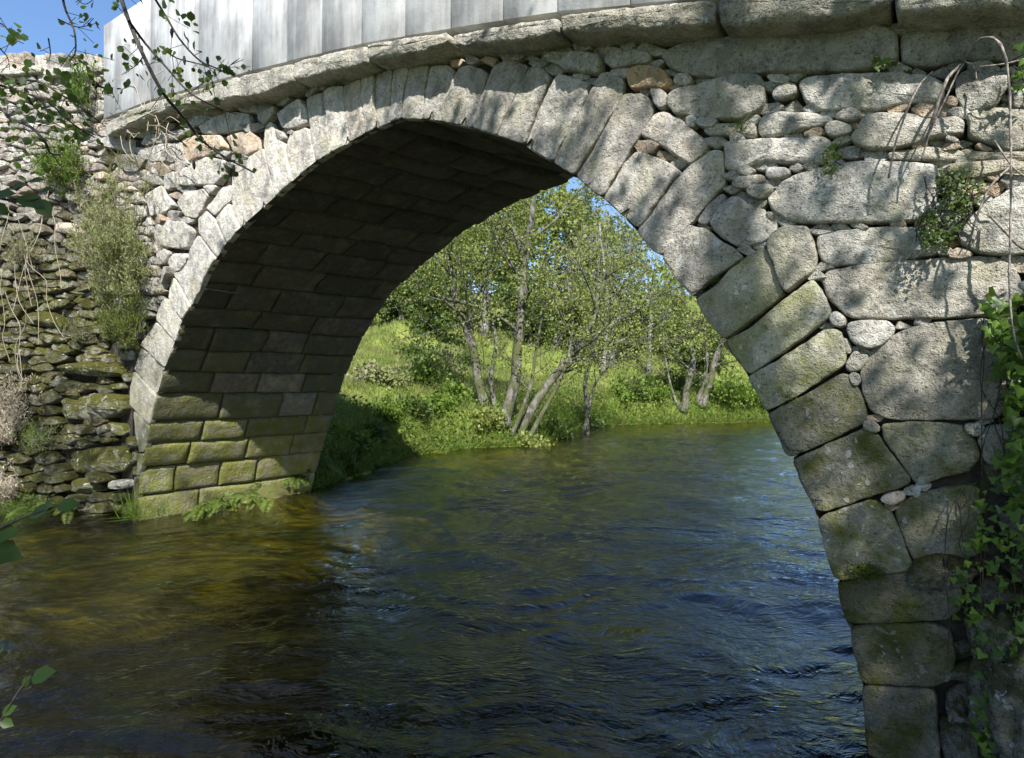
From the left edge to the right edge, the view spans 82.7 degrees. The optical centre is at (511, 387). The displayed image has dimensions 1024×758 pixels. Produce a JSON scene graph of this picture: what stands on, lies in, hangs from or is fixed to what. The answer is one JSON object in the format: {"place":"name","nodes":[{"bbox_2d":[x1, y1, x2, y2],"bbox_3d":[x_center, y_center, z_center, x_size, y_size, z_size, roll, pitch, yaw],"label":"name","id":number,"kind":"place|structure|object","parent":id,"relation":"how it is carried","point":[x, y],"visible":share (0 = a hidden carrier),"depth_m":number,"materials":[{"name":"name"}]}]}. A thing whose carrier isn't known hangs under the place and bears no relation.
{"place":"outdoors","nodes":[
{"label":"outdoors","id":0,"kind":"place"},
{"bbox_2d":[228,482,274,511],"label":"fern clump","id":1,"kind":"object","parent":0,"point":[250,497],"visible":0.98,"depth_m":7.37,"materials":[{"name":"green plant"}]},
{"bbox_2d":[0,0,688,296],"label":"sky","id":2,"kind":"structure","parent":0,"point":[37,19],"materials":[{"name":"blue"}]},
{"bbox_2d":[2,293,769,502],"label":"ground","id":3,"kind":"structure","parent":0,"point":[277,493],"depth_m":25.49,"materials":[{"name":"green plant"}]},
{"bbox_2d":[0,458,22,506],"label":"dry shrub","id":4,"kind":"object","parent":3,"relation":"on","point":[8,495],"visible":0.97,"depth_m":7.31,"materials":[{"name":"beige plant"}]},
{"bbox_2d":[0,486,54,516],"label":"bank weed","id":5,"kind":"object","parent":3,"relation":"on","point":[17,504],"visible":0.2,"depth_m":7.12,"materials":[{"name":"green plant"}]},
{"bbox_2d":[0,51,140,515],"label":"retaining wall","id":6,"kind":"structure","parent":3,"relation":"on","point":[83,462],"depth_m":7.50,"materials":[{"name":"stone"}]},
{"bbox_2d":[0,366,45,447],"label":"dry shrub","id":7,"kind":"object","parent":6,"relation":"on","point":[8,423],"visible":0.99,"depth_m":7.37,"materials":[{"name":"brown plant"}]},
{"bbox_2d":[0,221,55,270],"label":"wall weed","id":8,"kind":"object","parent":6,"relation":"attached to","point":[20,252],"depth_m":7.43,"materials":[{"name":"green plant"}]},
{"bbox_2d":[0,191,66,409],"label":"dry stalks","id":9,"kind":"object","parent":6,"relation":"attached to","point":[26,261],"visible":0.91,"depth_m":7.43,"materials":[{"name":"beige plant"}]},
{"bbox_2d":[11,415,61,457],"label":"wall weed","id":10,"kind":"object","parent":6,"relation":"attached to","point":[34,442],"depth_m":7.34,"materials":[{"name":"green plant"}]},
{"bbox_2d":[15,131,93,202],"bbox_3d":[-5.758,-2.790,7.281,0.946,0.866,0.571,0,0,0],"label":"hanging weed","id":11,"kind":"object","parent":6,"relation":"hanging from","point":[66,160],"visible":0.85,"depth_m":7.25,"materials":[{"name":"green plant"}]},
{"bbox_2d":[50,310,95,348],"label":"wall weed","id":12,"kind":"object","parent":6,"relation":"attached to","point":[77,334],"depth_m":7.29,"materials":[{"name":"green plant"}]},
{"bbox_2d":[60,48,103,118],"bbox_3d":[-5.341,-3.736,7.168,0.520,0.908,0.522,0,0,0],"label":"young shrub","id":13,"kind":"object","parent":6,"relation":"on","point":[80,87],"visible":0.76,"depth_m":7.20,"materials":[{"name":"green plant"}]},
{"bbox_2d":[0,0,256,180],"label":"overhanging alder","id":14,"kind":"object","parent":3,"relation":"on","point":[13,37],"visible":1,"depth_m":1.67,"materials":[{"name":"green plant"}]},
{"bbox_2d":[0,177,53,218],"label":"leafy sprig","id":15,"kind":"object","parent":14,"relation":"attached to","point":[39,205],"visible":1,"depth_m":0.75,"materials":[{"name":"green plant"}]},
{"bbox_2d":[0,665,55,728],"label":"leafy sprig","id":16,"kind":"object","parent":14,"relation":"attached to","point":[42,674],"visible":1,"depth_m":0.80,"materials":[{"name":"green plant"}]},
{"bbox_2d":[0,497,80,563],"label":"leafy sprig","id":17,"kind":"object","parent":14,"relation":"attached to","point":[9,551],"visible":1,"depth_m":0.75,"materials":[{"name":"green plant"}]},
{"bbox_2d":[283,469,310,488],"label":"fern clump","id":18,"kind":"object","parent":3,"relation":"on","point":[307,481],"visible":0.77,"depth_m":8.27,"materials":[{"name":"green plant"}]},
{"bbox_2d":[316,448,343,481],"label":"fern clump","id":19,"kind":"object","parent":3,"relation":"on","point":[321,465],"visible":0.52,"depth_m":9.11,"materials":[{"name":"green plant"}]},
{"bbox_2d":[347,426,382,460],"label":"bush","id":20,"kind":"object","parent":3,"relation":"on","point":[368,444],"visible":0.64,"depth_m":11.13,"materials":[{"name":"green plant"}]},
{"bbox_2d":[363,418,392,446],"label":"bush","id":21,"kind":"object","parent":3,"relation":"on","point":[381,430],"visible":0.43,"depth_m":12.04,"materials":[{"name":"green plant"}]},
{"bbox_2d":[345,357,413,392],"bbox_3d":[-3.474,-0.230,16.006,1.760,1.208,1.750,0,0,27],"label":"bush","id":22,"kind":"object","parent":3,"relation":"on","point":[389,376],"visible":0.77,"depth_m":15.81,"materials":[{"name":"green plant"}]},
{"bbox_2d":[358,397,407,425],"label":"bush","id":23,"kind":"object","parent":3,"relation":"on","point":[390,411],"visible":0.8,"depth_m":13.13,"materials":[{"name":"green plant"}]},
{"bbox_2d":[375,260,437,325],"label":"hillside tree","id":24,"kind":"object","parent":3,"relation":"on","point":[397,312],"visible":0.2,"depth_m":33.79,"materials":[{"name":"green plant"}]},
{"bbox_2d":[389,384,434,421],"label":"bush","id":25,"kind":"object","parent":3,"relation":"on","point":[422,408],"visible":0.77,"depth_m":13.91,"materials":[{"name":"green plant"}]},
{"bbox_2d":[389,330,451,358],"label":"bush","id":26,"kind":"object","parent":3,"relation":"on","point":[410,350],"visible":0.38,"depth_m":23.66,"materials":[{"name":"green plant"}]},
{"bbox_2d":[401,344,452,387],"bbox_3d":[-2.634,-0.510,17.287,1.767,1.700,1.735,0,0,34],"label":"bush","id":27,"kind":"object","parent":3,"relation":"on","point":[427,373],"visible":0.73,"depth_m":17.23,"materials":[{"name":"green plant"}]},
{"bbox_2d":[420,391,458,416],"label":"bush","id":28,"kind":"object","parent":3,"relation":"on","point":[441,404],"visible":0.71,"depth_m":14.88,"materials":[{"name":"green plant"}]},
{"bbox_2d":[401,263,481,342],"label":"hillside tree","id":29,"kind":"object","parent":3,"relation":"on","point":[431,319],"visible":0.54,"depth_m":29.52,"materials":[{"name":"green plant"}]},
{"bbox_2d":[381,227,501,329],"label":"hillside tree","id":30,"kind":"object","parent":3,"relation":"on","point":[479,271],"visible":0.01,"depth_m":39.89,"materials":[{"name":"green plant"}]},
{"bbox_2d":[422,345,470,377],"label":"bush","id":31,"kind":"object","parent":3,"relation":"on","point":[448,359],"visible":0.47,"depth_m":19.69,"materials":[{"name":"green plant"}]},
{"bbox_2d":[432,378,476,404],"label":"bush","id":32,"kind":"object","parent":3,"relation":"on","point":[453,387],"visible":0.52,"depth_m":15.87,"materials":[{"name":"green plant"}]},
{"bbox_2d":[444,345,489,369],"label":"bush","id":33,"kind":"object","parent":3,"relation":"on","point":[467,360],"visible":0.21,"depth_m":25.52,"materials":[{"name":"green plant"}]},
{"bbox_2d":[409,200,551,337],"bbox_3d":[-3.045,-8.710,36.518,9.258,11.132,9.610,0,0,-37],"label":"hillside tree","id":34,"kind":"object","parent":3,"relation":"on","point":[454,245],"visible":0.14,"depth_m":35.86,"materials":[{"name":"green plant"}]},
{"bbox_2d":[396,190,565,406],"bbox_3d":[-1.010,-2.951,15.638,5.406,7.388,5.676,0,0,0],"label":"alder tree","id":35,"kind":"object","parent":3,"relation":"on","point":[476,370],"visible":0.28,"depth_m":15.77,"materials":[{"name":"green plant"}]},
{"bbox_2d":[464,402,508,434],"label":"bush","id":36,"kind":"object","parent":3,"relation":"on","point":[485,417],"visible":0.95,"depth_m":15.09,"materials":[{"name":"green plant"}]},
{"bbox_2d":[372,178,636,437],"bbox_3d":[-0.135,-2.924,15.523,8.877,8.730,4.432,0,0,-16],"label":"alder tree","id":37,"kind":"object","parent":3,"relation":"on","point":[519,329],"visible":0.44,"depth_m":15.50,"materials":[{"name":"green plant"}]},
{"bbox_2d":[475,185,566,335],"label":"hillside tree","id":38,"kind":"object","parent":3,"relation":"on","point":[539,198],"visible":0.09,"depth_m":41.65,"materials":[{"name":"green plant"}]},
{"bbox_2d":[484,269,562,347],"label":"hillside tree","id":39,"kind":"object","parent":3,"relation":"on","point":[528,335],"visible":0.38,"depth_m":32.80,"materials":[{"name":"green plant"}]},
{"bbox_2d":[510,424,554,446],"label":"bush","id":40,"kind":"object","parent":3,"relation":"on","point":[524,439],"visible":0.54,"depth_m":15.19,"materials":[{"name":"green plant"}]},
{"bbox_2d":[313,386,770,488],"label":"riverbank","id":41,"kind":"structure","parent":3,"relation":"on","point":[374,462],"depth_m":14.92,"materials":[{"name":"green plant"}]},
{"bbox_2d":[470,183,624,346],"bbox_3d":[2.652,-8.514,38.236,10.574,11.739,10.158,0,0,0],"label":"hillside tree","id":42,"kind":"object","parent":3,"relation":"on","point":[569,214],"visible":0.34,"depth_m":36.78,"materials":[{"name":"green plant"}]},
{"bbox_2d":[92,0,1023,757],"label":"stone bridge","id":43,"kind":"structure","parent":3,"relation":"on","point":[384,148],"depth_m":2.90,"materials":[{"name":"stone"}]},
{"bbox_2d":[101,144,125,170],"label":"grass tuft","id":44,"kind":"object","parent":43,"relation":"attached to","point":[113,159],"visible":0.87,"depth_m":7.01,"materials":[{"name":"plant"}]},
{"bbox_2d":[81,282,149,353],"bbox_3d":[-4.465,-0.777,6.661,1.298,0.804,0.533,0,0,32],"label":"heather shrub","id":45,"kind":"object","parent":43,"relation":"attached to","point":[117,327],"visible":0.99,"depth_m":6.57,"materials":[{"name":"needle foliage"},{"name":"bark"}]},
{"bbox_2d":[62,164,169,308],"bbox_3d":[-4.737,-1.743,6.766,0.774,1.733,2.579,0,0,-43],"label":"heather shrub","id":46,"kind":"object","parent":43,"relation":"attached to","point":[106,239],"visible":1,"depth_m":6.45,"materials":[{"name":"green plant"}]},
{"bbox_2d":[113,148,142,170],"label":"grass tuft","id":47,"kind":"object","parent":43,"relation":"attached to","point":[130,162],"visible":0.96,"depth_m":6.70,"materials":[{"name":"plant"}]},
{"bbox_2d":[91,71,222,190],"bbox_3d":[-4.780,-2.962,6.966,5.105,1.866,0.107,0,0,37],"label":"dry creeper","id":48,"kind":"object","parent":43,"relation":"attached to","point":[159,130],"visible":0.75,"depth_m":6.25,"materials":[{"name":"beige plant"}]},
{"bbox_2d":[181,501,215,521],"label":"fern clump","id":49,"kind":"object","parent":43,"relation":"attached to","point":[197,512],"visible":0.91,"depth_m":6.87,"materials":[{"name":"green plant"}]},
{"bbox_2d":[198,492,240,516],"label":"fern clump","id":50,"kind":"object","parent":43,"relation":"attached to","point":[217,500],"visible":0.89,"depth_m":7.10,"materials":[{"name":"green plant"}]},
{"bbox_2d":[699,274,724,286],"bbox_3d":[0.944,-0.509,2.757,0.135,0.067,0.081,0,0,0],"label":"moss cushion","id":51,"kind":"object","parent":43,"relation":"attached to","point":[711,280],"visible":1,"depth_m":2.76,"materials":[{"name":"green plant"}]},
{"bbox_2d":[726,112,754,134],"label":"grass tuft","id":52,"kind":"object","parent":43,"relation":"attached to","point":[741,125],"visible":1,"depth_m":2.68,"materials":[{"name":"green plant"}]},
{"bbox_2d":[775,386,797,404],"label":"grass tuft","id":53,"kind":"object","parent":43,"relation":"attached to","point":[790,394],"visible":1,"depth_m":2.56,"materials":[{"name":"green plant"}]},
{"bbox_2d":[821,142,843,175],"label":"flowering weed","id":54,"kind":"object","parent":43,"relation":"attached to","point":[837,157],"visible":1,"depth_m":2.44,"materials":[{"name":"green plant"}]},
{"bbox_2d":[839,559,884,585],"bbox_3d":[1.454,0.753,2.381,0.201,0.116,0.116,0,0,0],"label":"moss cushion","id":55,"kind":"object","parent":43,"relation":"attached to","point":[867,573],"visible":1,"depth_m":2.37,"materials":[{"name":"green plant"}]},
{"bbox_2d":[872,53,898,72],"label":"ivy","id":56,"kind":"object","parent":43,"relation":"attached to","point":[885,61],"visible":1,"depth_m":2.32,"materials":[{"name":"green plant"}]},
{"bbox_2d":[914,165,988,253],"bbox_3d":[1.644,-0.674,2.180,0.226,0.330,0.125,0,0,38],"label":"ivy","id":57,"kind":"object","parent":43,"relation":"attached to","point":[930,222],"visible":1,"depth_m":2.19,"materials":[{"name":"green plant"}]},
{"bbox_2d":[887,36,1023,358],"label":"hanging roots","id":58,"kind":"object","parent":43,"relation":"hanging from","point":[1006,63],"visible":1,"depth_m":2.08,"materials":[{"name":"brown plant"}]},
{"bbox_2d":[945,472,1023,663],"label":"ivy","id":59,"kind":"object","parent":43,"relation":"attached to","point":[991,567],"visible":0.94,"depth_m":2.10,"materials":[{"name":"green plant"}]},
{"bbox_2d":[967,639,1023,757],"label":"rock","id":60,"kind":"object","parent":43,"relation":"on","point":[1004,689],"visible":0.73,"depth_m":2.03,"materials":[{"name":"grey stone"}]},
{"bbox_2d":[969,629,1005,757],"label":"ivy","id":61,"kind":"object","parent":60,"relation":"attached to","point":[980,711],"visible":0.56,"depth_m":2.10,"materials":[{"name":"green plant"}]},
{"bbox_2d":[967,602,1023,666],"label":"rock","id":62,"kind":"object","parent":60,"relation":"on","point":[996,623],"visible":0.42,"depth_m":2.12,"materials":[{"name":"grey stone"}]},
{"bbox_2d":[976,286,1023,522],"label":"ivy","id":63,"kind":"object","parent":43,"relation":"attached to","point":[998,332],"visible":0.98,"depth_m":2.07,"materials":[{"name":"green plant"}]},
{"bbox_2d":[1007,41,1023,95],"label":"ivy","id":64,"kind":"object","parent":43,"relation":"attached to","point":[1018,76],"visible":0.96,"depth_m":2.07,"materials":[{"name":"green plant"}]},
{"bbox_2d":[545,415,574,439],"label":"bush","id":65,"kind":"object","parent":3,"relation":"on","point":[562,432],"visible":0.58,"depth_m":17.40,"materials":[{"name":"green plant"}]},
{"bbox_2d":[530,186,647,314],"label":"hillside tree","id":66,"kind":"object","parent":3,"relation":"on","point":[586,215],"visible":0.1,"depth_m":41.31,"materials":[{"name":"green plant"}]},
{"bbox_2d":[535,177,659,375],"bbox_3d":[4.654,-5.485,29.855,7.105,9.958,6.427,0,0,0],"label":"tree","id":67,"kind":"object","parent":3,"relation":"on","point":[598,269],"visible":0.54,"depth_m":29.89,"materials":[{"name":"green plant"}]},
{"bbox_2d":[581,414,613,427],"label":"bush","id":68,"kind":"object","parent":3,"relation":"on","point":[592,423],"visible":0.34,"depth_m":22.40,"materials":[{"name":"green plant"}]},
{"bbox_2d":[541,216,674,363],"bbox_3d":[4.666,-5.787,33.591,7.086,9.079,8.656,0,0,-23],"label":"hillside tree","id":69,"kind":"object","parent":3,"relation":"on","point":[606,240],"visible":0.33,"depth_m":33.63,"materials":[{"name":"green plant"}]},
{"bbox_2d":[498,205,729,438],"bbox_3d":[3.107,-1.665,15.846,6.929,6.658,5.019,0,0,0],"label":"alder tree","id":70,"kind":"object","parent":3,"relation":"on","point":[566,363],"visible":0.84,"depth_m":15.68,"materials":[{"name":"green plant"}]},
{"bbox_2d":[606,375,640,406],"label":"bush","id":71,"kind":"object","parent":3,"relation":"on","point":[628,393],"visible":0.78,"depth_m":25.05,"materials":[{"name":"green plant"}]},
{"bbox_2d":[563,223,703,433],"bbox_3d":[3.905,-1.885,19.606,4.498,7.457,3.924,0,0,0],"label":"alder tree","id":72,"kind":"object","parent":3,"relation":"on","point":[586,429],"visible":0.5,"depth_m":19.45,"materials":[{"name":"green plant"}]},
{"bbox_2d":[578,212,688,374],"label":"tree","id":73,"kind":"object","parent":3,"relation":"on","point":[645,279],"visible":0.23,"depth_m":30.93,"materials":[{"name":"green plant"}]},
{"bbox_2d":[625,381,651,402],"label":"bush","id":74,"kind":"object","parent":3,"relation":"on","point":[637,389],"visible":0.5,"depth_m":25.21,"materials":[{"name":"green plant"}]},
{"bbox_2d":[617,291,680,356],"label":"hillside tree","id":75,"kind":"object","parent":3,"relation":"on","point":[659,351],"visible":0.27,"depth_m":35.44,"materials":[{"name":"green plant"}]},
{"bbox_2d":[629,373,674,405],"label":"bush","id":76,"kind":"object","parent":3,"relation":"on","point":[657,393],"visible":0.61,"depth_m":25.33,"materials":[{"name":"green plant"}]},
{"bbox_2d":[621,254,707,412],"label":"alder tree","id":77,"kind":"object","parent":3,"relation":"on","point":[686,388],"visible":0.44,"depth_m":25.48,"materials":[{"name":"green plant"}]},
{"bbox_2d":[639,359,708,390],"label":"bush","id":78,"kind":"object","parent":3,"relation":"on","point":[678,382],"visible":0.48,"depth_m":27.22,"materials":[{"name":"green plant"}]},
{"bbox_2d":[653,285,699,334],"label":"hillside tree","id":79,"kind":"object","parent":3,"relation":"on","point":[690,307],"visible":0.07,"depth_m":41.25,"materials":[{"name":"green plant"}]},
{"bbox_2d":[631,296,740,408],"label":"alder tree","id":80,"kind":"object","parent":3,"relation":"on","point":[703,394],"visible":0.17,"depth_m":25.79,"materials":[{"name":"green plant"}]},
{"bbox_2d":[665,315,738,376],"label":"hillside tree","id":81,"kind":"object","parent":3,"relation":"on","point":[682,350],"visible":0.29,"depth_m":32.38,"materials":[{"name":"green plant"}]},
{"bbox_2d":[695,370,751,409],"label":"bush","id":82,"kind":"object","parent":3,"relation":"on","point":[722,390],"visible":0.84,"depth_m":25.78,"materials":[{"name":"green plant"}]},
{"bbox_2d":[716,377,761,414],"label":"bush","id":83,"kind":"object","parent":3,"relation":"on","point":[755,399],"visible":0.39,"depth_m":26.09,"materials":[{"name":"green plant"}]},
{"bbox_2d":[939,695,983,757],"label":"rock","id":84,"kind":"object","parent":3,"relation":"on","point":[970,748],"visible":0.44,"depth_m":2.22,"materials":[{"name":"grey stone"}]},
{"bbox_2d":[0,422,875,757],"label":"water","id":85,"kind":"structure","parent":0,"point":[654,590],"depth_m":3.90,"materials":[{"name":"blue liquid"}]},
{"bbox_2d":[3,500,54,525],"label":"fern clump","id":86,"kind":"object","parent":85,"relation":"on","point":[19,512],"visible":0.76,"depth_m":6.24,"materials":[{"name":"green plant"}]},
{"bbox_2d":[48,502,79,523],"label":"fern clump","id":87,"kind":"object","parent":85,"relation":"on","point":[71,511],"visible":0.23,"depth_m":6.25,"materials":[{"name":"green plant"}]},
{"bbox_2d":[104,489,158,522],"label":"grass tuft","id":88,"kind":"object","parent":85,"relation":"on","point":[133,514],"visible":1,"depth_m":6.47,"materials":[{"name":"green plant"}]},
{"bbox_2d":[138,494,174,526],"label":"grass tuft","id":89,"kind":"object","parent":85,"relation":"on","point":[162,510],"visible":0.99,"depth_m":6.62,"materials":[{"name":"green plant"}]}
]}

